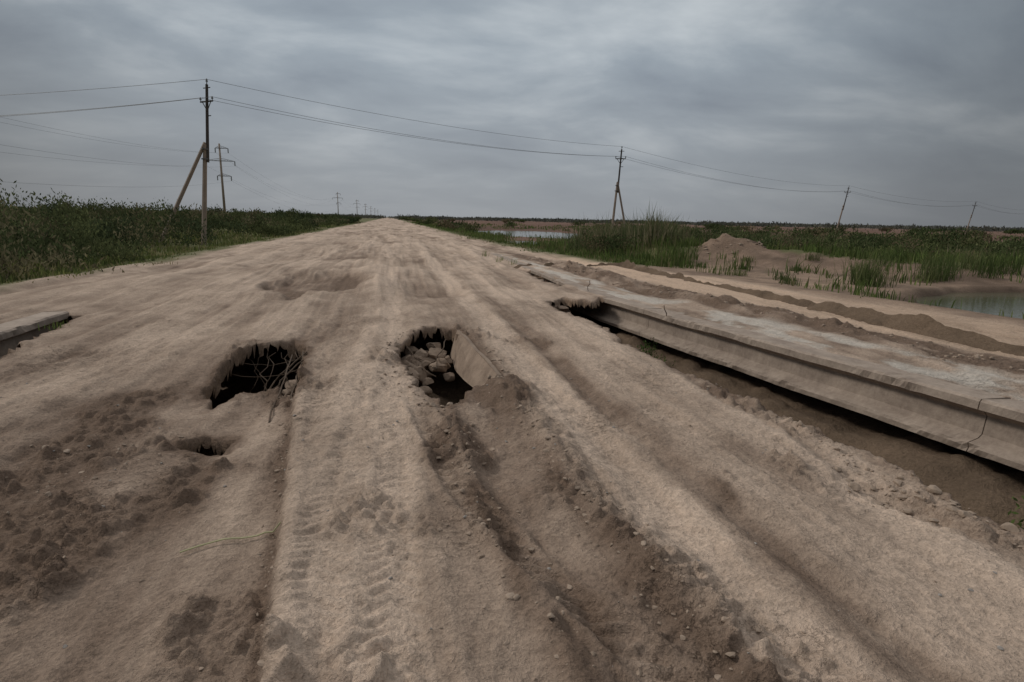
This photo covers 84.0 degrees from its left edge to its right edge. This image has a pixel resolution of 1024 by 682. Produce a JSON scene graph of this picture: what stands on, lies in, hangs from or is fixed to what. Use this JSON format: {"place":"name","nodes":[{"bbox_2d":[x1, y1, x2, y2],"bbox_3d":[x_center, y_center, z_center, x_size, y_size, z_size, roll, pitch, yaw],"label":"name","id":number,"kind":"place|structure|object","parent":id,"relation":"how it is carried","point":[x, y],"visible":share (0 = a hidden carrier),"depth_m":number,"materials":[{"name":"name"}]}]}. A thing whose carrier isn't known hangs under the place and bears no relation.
{"place":"outdoors","nodes":[
{"label":"outdoors","id":0,"kind":"place"},
{"bbox_2d":[0,364,1003,666],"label":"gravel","id":1,"kind":"structure","parent":0,"point":[498,488],"depth_m":3.48,"materials":[{"name":"stone"}]},
{"bbox_2d":[0,217,1023,681],"bbox_3d":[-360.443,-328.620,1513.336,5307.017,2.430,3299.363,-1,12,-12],"label":"ground","id":2,"kind":"structure","parent":0,"point":[156,347],"depth_m":3.75,"materials":[{"name":"soil"}]},
{"bbox_2d":[0,179,362,282],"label":"shrub thicket","id":3,"kind":"object","parent":2,"relation":"on","point":[32,230],"visible":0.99,"depth_m":30.92,"materials":[{"name":"green plant"}]},
{"bbox_2d":[0,222,364,284],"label":"roadside grass","id":4,"kind":"structure","parent":2,"relation":"on","point":[170,250],"depth_m":26.06,"materials":[{"name":"green plant"}]},
{"bbox_2d":[159,78,212,244],"bbox_3d":[-20.554,-10.930,35.739,4.538,10.415,0.574,1,12,0],"label":"utility pole","id":5,"kind":"object","parent":2,"relation":"on","point":[204,149],"visible":0.96,"depth_m":35.72,"materials":[{"name":"concrete"}]},
{"bbox_2d":[0,79,1014,213],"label":"power line wires","id":6,"kind":"object","parent":5,"relation":"attached to","point":[392,132],"visible":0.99,"depth_m":40.62,"materials":[{"name":"metal"}]},
{"bbox_2d":[209,143,235,212],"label":"transmission tower","id":7,"kind":"structure","parent":2,"relation":"on","point":[222,186],"depth_m":169.03,"materials":[{"name":"metal"}]},
{"bbox_2d":[1,117,359,212],"bbox_3d":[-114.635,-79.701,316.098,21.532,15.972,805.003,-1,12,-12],"label":"voltage cables","id":8,"kind":"object","parent":7,"relation":"hanging from","point":[140,163],"visible":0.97,"depth_m":106.48,"materials":[{"name":"metal"}]},
{"bbox_2d":[180,522,280,552],"bbox_3d":[-1.548,1.077,3.145,0.511,0.089,0.036,-3,13,-21],"label":"straw stalk","id":9,"kind":"object","parent":2,"relation":"on","point":[230,538],"visible":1,"depth_m":3.15,"materials":[{"name":"beige plant"}]},
{"bbox_2d":[281,284,610,406],"bbox_3d":[-1.007,-0.284,12.415,6.440,1.116,12.581,-1,12,-12],"label":"concrete rubble","id":10,"kind":"object","parent":2,"relation":"on","point":[428,360],"visible":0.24,"depth_m":7.93,"materials":[{"name":"grey concrete"}]},
{"bbox_2d":[232,280,666,422],"bbox_3d":[-0.034,-0.100,9.466,3.029,0.927,9.599,11,15,38],"label":"bent rebar","id":11,"kind":"object","parent":10,"relation":"on","point":[287,369],"visible":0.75,"depth_m":7.18,"materials":[{"name":"brown metal"}]},
{"bbox_2d":[450,330,501,386],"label":"broken concrete slab","id":12,"kind":"structure","parent":10,"relation":"on","point":[473,365],"depth_m":7.36,"materials":[{"name":"beige concrete"}]},
{"bbox_2d":[5,233,1023,681],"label":"dirt clods","id":13,"kind":"object","parent":2,"relation":"on","point":[935,489],"visible":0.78,"depth_m":3.83,"materials":[{"name":"soil"}]},
{"bbox_2d":[20,206,1023,231],"bbox_3d":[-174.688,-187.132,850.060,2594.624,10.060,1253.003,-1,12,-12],"label":"distant treeline","id":14,"kind":"object","parent":2,"relation":"on","point":[870,226],"visible":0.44,"depth_m":535.99,"materials":[{"name":"green plant"}]},
{"bbox_2d":[64,260,1023,527],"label":"canal bed","id":15,"kind":"object","parent":2,"relation":"on","point":[980,486],"visible":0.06,"depth_m":8.38,"materials":[{"name":"soil"}]},
{"bbox_2d":[0,311,68,357],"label":"concrete canal beam","id":16,"kind":"structure","parent":15,"relation":"on","point":[13,333],"depth_m":8.74,"materials":[{"name":"grey concrete"}]},
{"bbox_2d":[637,337,1023,528],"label":"trench weeds","id":17,"kind":"object","parent":15,"relation":"on","point":[1019,523],"visible":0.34,"depth_m":10.14,"materials":[{"name":"green plant"}]},
{"bbox_2d":[490,253,1023,470],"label":"concrete canal beam","id":18,"kind":"structure","parent":2,"relation":"on","point":[984,424],"depth_m":7.21,"materials":[{"name":"grey concrete"}]},
{"bbox_2d":[551,204,1020,262],"bbox_3d":[16.010,-7.622,39.836,27.952,3.774,26.983,3,12,8],"label":"reed bed","id":19,"kind":"object","parent":2,"relation":"on","point":[653,229],"visible":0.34,"depth_m":31.26,"materials":[{"name":"green plant"}]},
{"bbox_2d":[690,240,1023,287],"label":"waterside rushes","id":20,"kind":"object","parent":2,"relation":"on","point":[868,274],"visible":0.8,"depth_m":21.03,"materials":[{"name":"green plant"}]},
{"bbox_2d":[965,202,976,233],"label":"utility pole","id":21,"kind":"object","parent":2,"relation":"on","point":[975,205],"visible":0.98,"depth_m":163.69,"materials":[{"name":"concrete"}]},
{"bbox_2d":[0,0,1023,227],"label":"sky","id":22,"kind":"structure","parent":0,"point":[918,100],"materials":[{"name":"grey"}]},
{"bbox_2d":[478,231,573,237],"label":"flooded field water","id":23,"kind":"structure","parent":0,"point":[531,233],"depth_m":84.36,"materials":[{"name":"grey liquid"}]},
{"bbox_2d":[399,216,1023,261],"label":"scrub field","id":24,"kind":"structure","parent":0,"point":[942,240],"depth_m":42.53,"materials":[{"name":"green plant"}]},
{"bbox_2d":[611,147,625,227],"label":"utility pole","id":25,"kind":"object","parent":24,"relation":"on","point":[617,190],"visible":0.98,"depth_m":61.96,"materials":[{"name":"concrete"}]},
{"bbox_2d":[407,221,1023,318],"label":"field grass","id":26,"kind":"structure","parent":24,"relation":"on","point":[673,255],"depth_m":26.08,"materials":[{"name":"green plant"}]},
{"bbox_2d":[836,187,850,231],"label":"utility pole","id":27,"kind":"object","parent":24,"relation":"on","point":[843,208],"visible":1,"depth_m":111.83,"materials":[{"name":"concrete"}]},
{"bbox_2d":[914,292,1023,318],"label":"pond","id":28,"kind":"structure","parent":0,"point":[993,303],"depth_m":16.60,"materials":[{"name":"grey liquid"}]}
]}

